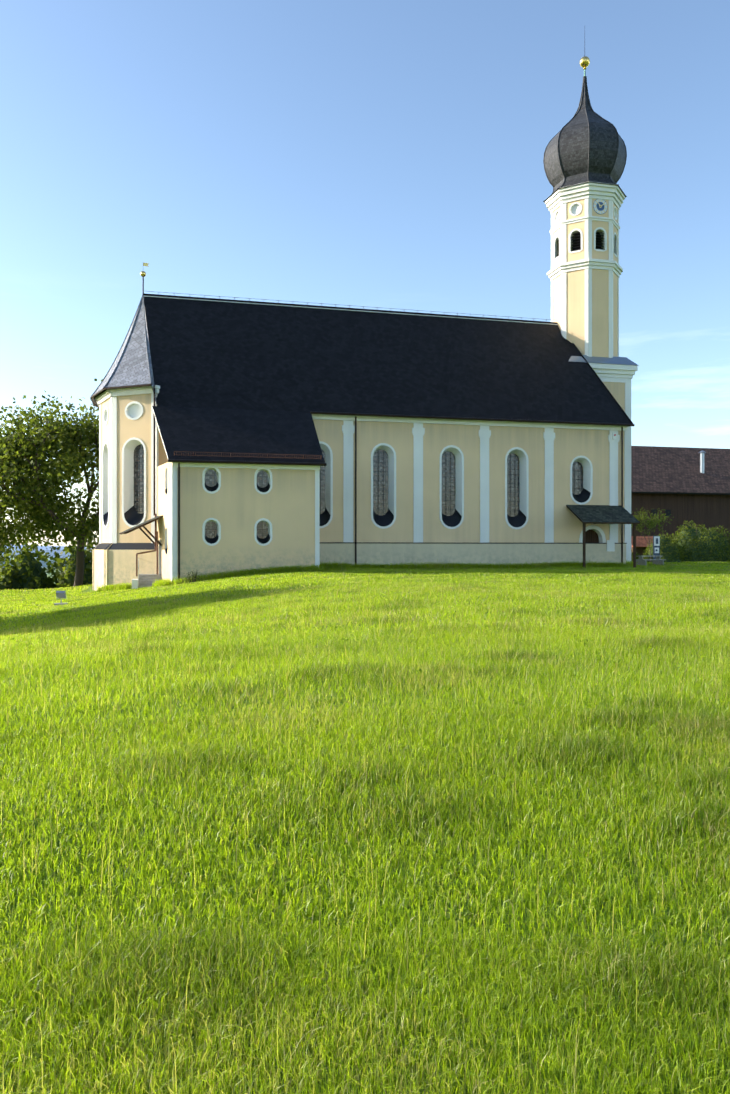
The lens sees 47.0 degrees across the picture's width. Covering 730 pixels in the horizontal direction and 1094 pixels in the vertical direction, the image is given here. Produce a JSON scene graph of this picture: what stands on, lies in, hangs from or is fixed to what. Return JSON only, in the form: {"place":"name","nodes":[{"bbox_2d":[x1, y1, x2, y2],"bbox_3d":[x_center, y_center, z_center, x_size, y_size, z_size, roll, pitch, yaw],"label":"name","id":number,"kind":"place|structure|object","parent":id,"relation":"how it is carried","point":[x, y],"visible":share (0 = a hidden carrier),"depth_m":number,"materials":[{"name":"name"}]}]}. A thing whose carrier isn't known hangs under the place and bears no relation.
{"place":"outdoors","nodes":[
{"label":"outdoors","id":0,"kind":"place"},
{"bbox_2d":[0,545,95,567],"bbox_3d":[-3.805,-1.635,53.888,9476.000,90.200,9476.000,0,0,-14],"label":"distant hills","id":1,"kind":"structure","parent":0,"point":[50,552],"depth_m":2732.20,"materials":[{"name":"blue"}]},
{"bbox_2d":[0,558,729,1093],"bbox_3d":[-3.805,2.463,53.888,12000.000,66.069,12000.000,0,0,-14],"label":"terrain","id":2,"kind":"structure","parent":0,"point":[424,916],"depth_m":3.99,"materials":[{"name":"green plant"}]},
{"bbox_2d":[0,457,46,513],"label":"pear tree","id":3,"kind":"object","parent":2,"relation":"on","point":[19,492],"visible":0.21,"depth_m":65.90,"materials":[{"name":"green plant"}]},
{"bbox_2d":[0,532,58,589],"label":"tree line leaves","id":4,"kind":"object","parent":2,"relation":"on","point":[5,573],"depth_m":92.81,"materials":[{"name":"green plant"}]},
{"bbox_2d":[0,415,95,563],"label":"pear tree leaves","id":5,"kind":"object","parent":2,"relation":"on","point":[5,534],"visible":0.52,"depth_m":66.86,"materials":[{"name":"green plant"}]},
{"bbox_2d":[1,418,98,586],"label":"tree trunk","id":6,"kind":"object","parent":2,"relation":"on","point":[79,575],"visible":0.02,"depth_m":68.90,"materials":[{"name":"brown plant"}]},
{"bbox_2d":[0,379,102,557],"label":"pear tree leaves","id":7,"kind":"object","parent":6,"relation":"on","point":[60,447],"visible":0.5,"depth_m":66.45,"materials":[{"name":"green plant"}]},
{"bbox_2d":[54,591,67,605],"bbox_3d":[-15.172,2.640,41.921,0.600,0.925,0.600,0,0,-14],"label":"flood light","id":8,"kind":"object","parent":2,"relation":"on","point":[61,595],"visible":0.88,"depth_m":41.82,"materials":[{"name":"metal"}]},
{"bbox_2d":[48,536,98,587],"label":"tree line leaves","id":9,"kind":"object","parent":2,"relation":"on","point":[59,564],"depth_m":90.92,"materials":[{"name":"green plant"}]},
{"bbox_2d":[182,570,201,582],"bbox_3d":[-9.548,1.796,46.774,1.260,1.053,0.814,0,0,-14],"label":"shrub","id":10,"kind":"object","parent":2,"relation":"on","point":[190,577],"depth_m":46.73,"materials":[{"name":"green plant"}]},
{"bbox_2d":[157,462,314,579],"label":"sacristy wall","id":11,"kind":"structure","parent":2,"relation":"on","point":[237,505],"depth_m":48.35,"materials":[{"name":"beige paint"}]},
{"bbox_2d":[93,385,629,589],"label":"church trim","id":12,"kind":"structure","parent":2,"relation":"on","point":[114,561],"depth_m":55.37,"materials":[{"name":"white paint"}]},
{"bbox_2d":[101,393,156,542],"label":"apse wall","id":13,"kind":"structure","parent":12,"relation":"on","point":[139,428],"depth_m":52.66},
{"bbox_2d":[156,419,623,542],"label":"church nave","id":14,"kind":"structure","parent":12,"relation":"on","point":[570,445],"depth_m":56.61,"materials":[{"name":"beige paint"}]},
{"bbox_2d":[90,291,633,465],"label":"church roof","id":15,"kind":"structure","parent":14,"relation":"on","point":[246,382],"depth_m":56.94,"materials":[{"name":"black tile"}]},
{"bbox_2d":[140,271,145,276],"bbox_3d":[-15.264,-18.785,57.759,0.400,0.400,0.400,0,0,-14],"label":"finial ball","id":16,"kind":"object","parent":15,"relation":"on","point":[142,273],"visible":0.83,"depth_m":57.63,"materials":[{"name":"gold metal"}]},
{"bbox_2d":[545,181,637,561],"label":"bell tower","id":17,"kind":"structure","parent":2,"relation":"on","point":[589,191],"depth_m":63.67,"materials":[{"name":"white paint"}]},
{"bbox_2d":[593,199,607,214],"bbox_3d":[17.785,-25.735,63.448,1.200,1.200,0.065,0,0,-14],"label":"tower clock","id":18,"kind":"object","parent":17,"relation":"attached to","point":[600,206],"visible":0.92,"depth_m":63.43,"materials":[{"name":"white metal"}]},
{"bbox_2d":[640,516,657,562],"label":"tree","id":19,"kind":"object","parent":2,"relation":"on","point":[646,540],"visible":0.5,"depth_m":71.12,"materials":[{"name":"brown plant"}]},
{"bbox_2d":[631,508,673,536],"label":"sapling leaves","id":20,"kind":"object","parent":19,"relation":"on","point":[650,522],"visible":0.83,"depth_m":70.64,"materials":[{"name":"green plant"}]},
{"bbox_2d":[636,556,665,565],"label":"bench","id":21,"kind":"object","parent":2,"relation":"on","point":[656,561],"visible":0.83,"depth_m":65.24,"materials":[{"name":"grey stone"}]},
{"bbox_2d":[653,536,659,558],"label":"info stele","id":22,"kind":"object","parent":2,"relation":"on","point":[656,545],"visible":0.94,"depth_m":67.77,"materials":[{"name":"white metal"}]},
{"bbox_2d":[647,535,680,561],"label":"bush","id":23,"kind":"object","parent":2,"relation":"on","point":[666,549],"visible":0.4,"depth_m":71.67,"materials":[{"name":"green plant"}]},
{"bbox_2d":[643,531,685,561],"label":"shrub leaves","id":24,"kind":"object","parent":2,"relation":"on","point":[676,543],"visible":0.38,"depth_m":72.01,"materials":[{"name":"green plant"}]},
{"bbox_2d":[631,446,729,560],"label":"farm barn","id":25,"kind":"structure","parent":2,"relation":"on","point":[681,485],"depth_m":87.40,"materials":[{"name":"brown wood"}]},
{"bbox_2d":[670,520,729,561],"bbox_3d":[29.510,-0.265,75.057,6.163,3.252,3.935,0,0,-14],"label":"bush","id":26,"kind":"object","parent":2,"relation":"on","point":[707,553],"visible":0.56,"depth_m":73.60,"materials":[{"name":"green plant"}]},
{"bbox_2d":[0,0,729,545],"label":"sky","id":27,"kind":"structure","parent":0,"point":[384,154],"materials":[{"name":"blue"}]},
{"bbox_2d":[119,262,639,588],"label":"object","id":28,"kind":"object","parent":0,"point":[599,514],"visible":0.79,"depth_m":56.12,"materials":[{"name":"white paint"}]},
{"bbox_2d":[603,382,624,411],"bbox_3d":[17.215,-4.635,65.761,5.000,18.200,5.000,0,0,-14],"label":"tower base","id":29,"kind":"object","parent":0,"point":[616,390],"depth_m":63.68,"materials":[{"name":"beige paint"}]},
{"bbox_2d":[568,355,638,365],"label":"tower ledge roof","id":30,"kind":"structure","parent":29,"relation":"on","point":[615,360],"depth_m":63.23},
{"bbox_2d":[553,199,617,356],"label":"wall","id":31,"kind":"structure","parent":30,"relation":"on","point":[576,310],"depth_m":63.64,"materials":[{"name":"beige paint"}]},
{"bbox_2d":[543,76,626,202],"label":"onion dome","id":32,"kind":"structure","parent":31,"relation":"on","point":[586,143],"depth_m":63.62,"materials":[{"name":"grey metal"}]},
{"bbox_2d":[580,56,589,67],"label":"finial ball","id":33,"kind":"object","parent":32,"relation":"on","point":[584,61],"visible":0.92,"depth_m":65.51,"materials":[{"name":"gold metal"}]}
]}

